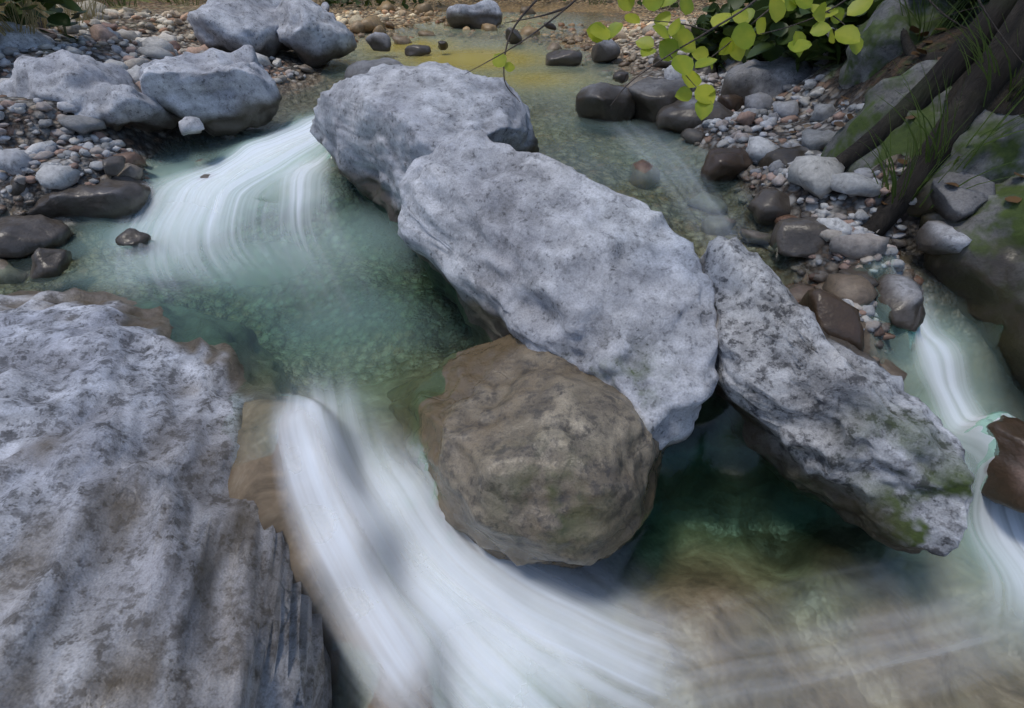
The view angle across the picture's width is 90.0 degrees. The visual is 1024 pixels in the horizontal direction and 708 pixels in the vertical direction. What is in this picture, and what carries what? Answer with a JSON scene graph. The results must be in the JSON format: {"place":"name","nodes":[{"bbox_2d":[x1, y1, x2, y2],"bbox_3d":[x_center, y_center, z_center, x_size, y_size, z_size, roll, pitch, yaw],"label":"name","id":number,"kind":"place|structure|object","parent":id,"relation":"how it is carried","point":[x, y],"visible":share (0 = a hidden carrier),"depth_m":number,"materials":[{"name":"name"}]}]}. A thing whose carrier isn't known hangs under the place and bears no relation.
{"place":"outdoors","nodes":[
{"label":"outdoors","id":0,"kind":"place"},
{"bbox_2d":[167,143,349,324],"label":"stream water","id":1,"kind":"structure","parent":0,"point":[312,301],"depth_m":2.72,"materials":[{"name":"teal liquid"}]},
{"bbox_2d":[157,134,319,253],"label":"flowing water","id":2,"kind":"structure","parent":1,"relation":"on","point":[216,198],"depth_m":3.53,"materials":[{"name":"liquid"}]},
{"bbox_2d":[115,228,150,247],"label":"stone","id":3,"kind":"object","parent":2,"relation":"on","point":[133,237],"visible":1,"depth_m":3.01,"materials":[{"name":"grey stone"}]},
{"bbox_2d":[158,118,312,232],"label":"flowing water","id":4,"kind":"structure","parent":2,"relation":"on","point":[238,159],"depth_m":3.80,"materials":[{"name":"liquid"}]},
{"bbox_2d":[283,153,326,229],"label":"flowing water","id":5,"kind":"structure","parent":1,"relation":"on","point":[300,179],"depth_m":3.59,"materials":[{"name":"liquid"}]},
{"bbox_2d":[397,470,589,707],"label":"foam","id":6,"kind":"object","parent":1,"relation":"on","point":[503,683],"visible":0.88,"depth_m":1.78,"materials":[{"name":"liquid"}]},
{"bbox_2d":[282,416,432,688],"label":"flowing water","id":7,"kind":"structure","parent":6,"relation":"on","point":[395,644],"depth_m":1.72,"materials":[{"name":"liquid"}]},
{"bbox_2d":[288,397,530,707],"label":"flowing water","id":8,"kind":"structure","parent":6,"relation":"on","point":[436,603],"depth_m":1.86,"materials":[{"name":"liquid"}]},
{"bbox_2d":[400,483,661,703],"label":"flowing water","id":9,"kind":"structure","parent":1,"relation":"on","point":[547,617],"depth_m":1.86,"materials":[{"name":"liquid"}]},
{"bbox_2d":[653,54,678,67],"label":"bank stone","id":10,"kind":"object","parent":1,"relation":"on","point":[663,64],"visible":0.28,"depth_m":5.33,"materials":[{"name":"stone"}]},
{"bbox_2d":[656,96,734,133],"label":"rock","id":11,"kind":"object","parent":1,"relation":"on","point":[678,116],"visible":0.52,"depth_m":3.60,"materials":[{"name":"stone"}]},
{"bbox_2d":[692,63,717,74],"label":"bank stone","id":12,"kind":"object","parent":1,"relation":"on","point":[706,70],"visible":0.27,"depth_m":4.88,"materials":[{"name":"stone"}]},
{"bbox_2d":[717,94,743,110],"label":"bank stone","id":13,"kind":"object","parent":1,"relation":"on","point":[735,102],"visible":0.54,"depth_m":3.83,"materials":[{"name":"brown stone"}]},
{"bbox_2d":[913,318,1023,603],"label":"foam","id":14,"kind":"object","parent":1,"relation":"on","point":[1002,526],"visible":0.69,"depth_m":2.02,"materials":[{"name":"liquid"}]},
{"bbox_2d":[98,0,679,8],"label":"grass","id":15,"kind":"structure","parent":0,"point":[123,3],"depth_m":8.31,"materials":[{"name":"plant"}]},
{"bbox_2d":[0,0,1023,707],"bbox_3d":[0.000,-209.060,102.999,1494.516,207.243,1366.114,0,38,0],"label":"ground","id":16,"kind":"structure","parent":0,"point":[732,572],"depth_m":2.32,"materials":[{"name":"teal liquid"}]},
{"bbox_2d":[10,175,27,195],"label":"bank stone","id":17,"kind":"object","parent":16,"relation":"on","point":[18,188],"visible":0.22,"depth_m":3.18,"materials":[{"name":"grey stone"}]},
{"bbox_2d":[0,21,54,49],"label":"boulder","id":18,"kind":"object","parent":16,"relation":"on","point":[26,40],"visible":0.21,"depth_m":4.39,"materials":[{"name":"stone"}]},
{"bbox_2d":[0,214,71,259],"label":"rock","id":19,"kind":"object","parent":16,"relation":"on","point":[24,236],"visible":0.9,"depth_m":3.03,"materials":[{"name":"stone"}]},
{"bbox_2d":[26,12,50,28],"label":"bank stone","id":20,"kind":"object","parent":16,"relation":"on","point":[41,26],"visible":0.09,"depth_m":5.50,"materials":[{"name":"stone"}]},
{"bbox_2d":[29,248,71,282],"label":"bank stone","id":21,"kind":"object","parent":16,"relation":"on","point":[48,265],"visible":1,"depth_m":2.81,"materials":[{"name":"grey stone"}]},
{"bbox_2d":[0,0,106,35],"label":"top grass","id":22,"kind":"structure","parent":16,"relation":"on","point":[33,18],"depth_m":5.26,"materials":[{"name":"plant"}]},
{"bbox_2d":[25,176,155,222],"bbox_3d":[-2.928,-1.058,3.465,0.938,0.280,0.628,0,38,0],"label":"flat rock","id":23,"kind":"object","parent":16,"relation":"on","point":[117,199],"visible":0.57,"depth_m":3.27,"materials":[{"name":"stone"}]},
{"bbox_2d":[0,49,182,132],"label":"boulder","id":24,"kind":"object","parent":16,"relation":"on","point":[113,96],"visible":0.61,"depth_m":3.67,"materials":[{"name":"stone"}]},
{"bbox_2d":[102,22,117,30],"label":"bank stone","id":25,"kind":"object","parent":16,"relation":"on","point":[113,27],"visible":0.45,"depth_m":5.70,"materials":[{"name":"beige stone"}]},
{"bbox_2d":[102,155,125,175],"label":"bank stone","id":26,"kind":"object","parent":16,"relation":"on","point":[113,165],"visible":1,"depth_m":3.37,"materials":[{"name":"stone"}]},
{"bbox_2d":[0,287,331,707],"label":"boulder","id":27,"kind":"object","parent":16,"relation":"on","point":[144,560],"depth_m":1.53,"materials":[{"name":"stone"}]},
{"bbox_2d":[169,40,180,50],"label":"bank stone","id":28,"kind":"object","parent":16,"relation":"on","point":[176,45],"visible":0.3,"depth_m":5.22,"materials":[{"name":"grey stone"}]},
{"bbox_2d":[179,116,204,135],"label":"bank stone","id":29,"kind":"object","parent":16,"relation":"on","point":[190,125],"visible":1,"depth_m":3.75,"materials":[{"name":"stone"}]},
{"bbox_2d":[139,45,281,136],"bbox_3d":[-2.390,-2.128,4.150,1.007,0.596,0.671,-8,39,-10],"label":"boulder","id":30,"kind":"object","parent":16,"relation":"on","point":[216,92],"visible":0.94,"depth_m":3.93,"materials":[{"name":"stone"}]},
{"bbox_2d":[186,0,289,56],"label":"boulder","id":31,"kind":"object","parent":16,"relation":"on","point":[228,26],"visible":0.69,"depth_m":5.22,"materials":[{"name":"stone"}]},
{"bbox_2d":[265,0,280,6],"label":"boulder","id":32,"kind":"object","parent":16,"relation":"on","point":[274,3],"visible":0.02,"depth_m":6.32,"materials":[{"name":"stone"}]},
{"bbox_2d":[0,6,555,215],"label":"stones","id":33,"kind":"object","parent":16,"relation":"on","point":[87,148],"visible":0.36,"depth_m":4.45,"materials":[{"name":"grey stone"}]},
{"bbox_2d":[275,0,356,67],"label":"boulder","id":34,"kind":"object","parent":16,"relation":"on","point":[311,33],"visible":0.97,"depth_m":5.39,"materials":[{"name":"stone"}]},
{"bbox_2d":[321,2,329,11],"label":"bank stone","id":35,"kind":"object","parent":16,"relation":"on","point":[325,5],"visible":0.45,"depth_m":8.17,"materials":[{"name":"stone"}]},
{"bbox_2d":[0,0,715,39],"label":"bushes","id":36,"kind":"object","parent":16,"relation":"on","point":[56,17],"visible":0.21,"depth_m":4.77,"materials":[{"name":"green plant"}]},
{"bbox_2d":[344,58,402,78],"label":"boulder","id":37,"kind":"object","parent":16,"relation":"on","point":[360,67],"visible":0.19,"depth_m":4.49,"materials":[{"name":"stone"}]},
{"bbox_2d":[366,32,390,51],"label":"rock","id":38,"kind":"object","parent":16,"relation":"on","point":[377,41],"visible":1,"depth_m":6.13,"materials":[{"name":"stone"}]},
{"bbox_2d":[405,44,430,58],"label":"stone","id":39,"kind":"object","parent":16,"relation":"on","point":[413,51],"visible":1,"depth_m":6.33,"materials":[{"name":"stone"}]},
{"bbox_2d":[310,61,538,233],"bbox_3d":[-0.603,-1.386,3.592,1.054,1.128,1.581,-30,47,-32],"label":"boulder","id":40,"kind":"object","parent":16,"relation":"on","point":[375,131],"visible":0.57,"depth_m":3.12,"materials":[{"name":"stone"}]},
{"bbox_2d":[438,40,447,49],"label":"stone","id":41,"kind":"object","parent":16,"relation":"on","point":[442,45],"visible":1,"depth_m":6.35,"materials":[{"name":"stone"}]},
{"bbox_2d":[0,0,906,380],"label":"stones","id":42,"kind":"object","parent":16,"relation":"on","point":[818,176],"visible":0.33,"depth_m":3.15,"materials":[{"name":"grey stone"}]},
{"bbox_2d":[446,0,502,29],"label":"rock","id":43,"kind":"object","parent":16,"relation":"on","point":[476,16],"visible":0.9,"depth_m":8.29,"materials":[{"name":"stone"}]},
{"bbox_2d":[505,27,521,43],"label":"rock","id":44,"kind":"object","parent":16,"relation":"on","point":[515,37],"visible":0.84,"depth_m":7.10,"materials":[{"name":"stone"}]},
{"bbox_2d":[387,334,665,568],"bbox_3d":[0.025,0.458,2.240,1.308,0.976,1.139,0,38,0],"label":"brown boulder","id":45,"kind":"object","parent":16,"relation":"on","point":[519,453],"visible":0.77,"depth_m":1.80,"materials":[{"name":"brown stone"}]},
{"bbox_2d":[544,22,555,30],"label":"stone","id":46,"kind":"object","parent":16,"relation":"on","point":[551,26],"visible":0.89,"depth_m":7.67,"materials":[{"name":"stone"}]},
{"bbox_2d":[398,129,719,450],"bbox_3d":[0.073,-0.448,2.516,0.785,1.051,2.130,-31,47,-33],"label":"boulder","id":47,"kind":"object","parent":16,"relation":"on","point":[538,252],"visible":0.87,"depth_m":2.13,"materials":[{"name":"stone"}]},
{"bbox_2d":[545,49,582,69],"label":"rock","id":48,"kind":"object","parent":16,"relation":"on","point":[565,59],"visible":1,"depth_m":5.79,"materials":[{"name":"stone"}]},
{"bbox_2d":[575,82,635,128],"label":"rock","id":49,"kind":"object","parent":16,"relation":"on","point":[593,107],"visible":0.98,"depth_m":3.89,"materials":[{"name":"stone"}]},
{"bbox_2d":[591,39,620,62],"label":"bank stone","id":50,"kind":"object","parent":16,"relation":"on","point":[606,51],"visible":0.91,"depth_m":5.87,"materials":[{"name":"stone"}]},
{"bbox_2d":[613,70,628,82],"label":"rock","id":51,"kind":"object","parent":16,"relation":"on","point":[620,76],"visible":1,"depth_m":4.80,"materials":[{"name":"stone"}]},
{"bbox_2d":[628,77,692,130],"bbox_3d":[1.165,-1.957,4.005,0.451,0.355,0.546,25,44,28],"label":"rock","id":52,"kind":"object","parent":16,"relation":"on","point":[651,96],"visible":0.6,"depth_m":3.84,"materials":[{"name":"stone"}]},
{"bbox_2d":[700,147,752,185],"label":"rock","id":53,"kind":"object","parent":16,"relation":"on","point":[721,166],"visible":0.9,"depth_m":3.02,"materials":[{"name":"brown stone"}]},
{"bbox_2d":[529,18,924,365],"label":"bar stones","id":54,"kind":"object","parent":16,"relation":"on","point":[776,175],"visible":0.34,"depth_m":2.95,"materials":[{"name":"grey stone"}]},
{"bbox_2d":[789,25,1023,203],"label":"leaf litter bank","id":55,"kind":"structure","parent":54,"relation":"on","point":[915,29],"depth_m":2.73,"materials":[{"name":"brown plant"}]},
{"bbox_2d":[465,0,1023,101],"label":"twigs","id":56,"kind":"object","parent":16,"relation":"on","point":[562,9],"visible":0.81,"depth_m":1.60,"materials":[{"name":"brown wood"}]},
{"bbox_2d":[720,57,814,102],"bbox_3d":[2.015,-2.063,3.981,0.700,0.433,0.538,-21,43,-24],"label":"rock","id":57,"kind":"object","parent":16,"relation":"on","point":[754,76],"visible":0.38,"depth_m":3.79,"materials":[{"name":"stone"}]},
{"bbox_2d":[747,187,790,224],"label":"rock","id":58,"kind":"object","parent":16,"relation":"on","point":[768,206],"visible":0.87,"depth_m":2.69,"materials":[{"name":"stone"}]},
{"bbox_2d":[757,146,822,166],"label":"rock","id":59,"kind":"object","parent":16,"relation":"on","point":[785,155],"visible":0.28,"depth_m":2.92,"materials":[{"name":"stone"}]},
{"bbox_2d":[769,217,828,258],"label":"bank stone","id":60,"kind":"object","parent":16,"relation":"on","point":[796,237],"visible":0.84,"depth_m":2.39,"materials":[{"name":"stone"}]},
{"bbox_2d":[812,44,848,71],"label":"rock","id":61,"kind":"object","parent":16,"relation":"on","point":[818,67],"visible":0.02,"depth_m":3.74,"materials":[{"name":"stone"}]},
{"bbox_2d":[799,289,864,350],"bbox_3d":[1.289,-0.135,2.079,0.198,0.254,0.313,0,38,0],"label":"bank stone","id":62,"kind":"object","parent":16,"relation":"on","point":[837,317],"visible":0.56,"depth_m":1.99,"materials":[{"name":"dark brown wet rock"}]},
{"bbox_2d":[700,235,974,556],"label":"slab","id":63,"kind":"structure","parent":16,"relation":"on","point":[847,431],"depth_m":1.82,"materials":[{"name":"grey stone"}]},
{"bbox_2d":[688,0,989,71],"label":"bank bushes","id":64,"kind":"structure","parent":16,"relation":"on","point":[774,46],"depth_m":3.69,"materials":[{"name":"green plant"}]},
{"bbox_2d":[683,0,1023,209],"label":"grass","id":65,"kind":"structure","parent":16,"relation":"on","point":[927,158],"depth_m":2.20,"materials":[{"name":"green plant"}]},
{"bbox_2d":[838,265,879,286],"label":"bank stone","id":66,"kind":"object","parent":16,"relation":"on","point":[864,273],"visible":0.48,"depth_m":2.19,"materials":[{"name":"stone"}]},
{"bbox_2d":[775,0,1023,235],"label":"tree","id":67,"kind":"object","parent":16,"relation":"on","point":[886,217],"visible":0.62,"depth_m":2.23,"materials":[{"name":"brown wood"}]},
{"bbox_2d":[874,274,925,331],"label":"bank stone","id":68,"kind":"object","parent":16,"relation":"on","point":[899,298],"visible":0.9,"depth_m":2.07,"materials":[{"name":"stone"}]},
{"bbox_2d":[838,0,980,88],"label":"mossy boulder","id":69,"kind":"structure","parent":16,"relation":"on","point":[883,26],"depth_m":2.95,"materials":[{"name":"stone"}]},
{"bbox_2d":[821,60,1023,216],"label":"mossy boulder","id":70,"kind":"structure","parent":16,"relation":"on","point":[876,109],"depth_m":2.35,"materials":[{"name":"grey stone"}]},
{"bbox_2d":[919,173,1023,393],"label":"mossy boulder","id":71,"kind":"object","parent":16,"relation":"on","point":[980,276],"visible":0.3,"depth_m":2.15,"materials":[{"name":"grey stone"}]},
{"bbox_2d":[915,220,971,254],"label":"bank stone","id":72,"kind":"object","parent":71,"relation":"on","point":[936,237],"visible":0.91,"depth_m":2.22,"materials":[{"name":"stone"}]},
{"bbox_2d":[930,172,995,221],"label":"bank stone","id":73,"kind":"object","parent":71,"relation":"on","point":[954,203],"visible":0.85,"depth_m":2.21,"materials":[{"name":"stone"}]},
{"bbox_2d":[957,415,1023,512],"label":"red rock","id":74,"kind":"object","parent":16,"relation":"on","point":[999,478],"visible":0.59,"depth_m":1.93,"materials":[{"name":"brown stone"}]},
{"bbox_2d":[635,0,795,87],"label":"leaves","id":75,"kind":"object","parent":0,"point":[700,54],"depth_m":1.75,"materials":[{"name":"green plant"}]},
{"bbox_2d":[731,0,872,56],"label":"leaves","id":76,"kind":"object","parent":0,"point":[743,35],"visible":0.99,"depth_m":1.69,"materials":[{"name":"green plant"}]},
{"bbox_3d":[1.960,-5.930,-2.138,8.282,5.878,9.395,0,38,0],"label":"tree","id":77,"kind":"object","parent":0,"visible":0},
{"bbox_2d":[610,0,756,105],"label":"branch","id":78,"kind":"object","parent":77,"relation":"attached to","point":[731,17],"visible":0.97,"depth_m":1.55,"materials":[{"name":"brown plant"}]},
{"bbox_2d":[492,0,730,119],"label":"leaves","id":79,"kind":"object","parent":78,"relation":"attached to","point":[681,35],"visible":0.98,"depth_m":1.55,"materials":[{"name":"green plant"}]},
{"bbox_2d":[756,0,845,34],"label":"branch wood","id":80,"kind":"object","parent":77,"relation":"attached to","point":[827,11],"visible":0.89,"depth_m":1.70,"materials":[{"name":"brown plant"}]}
]}

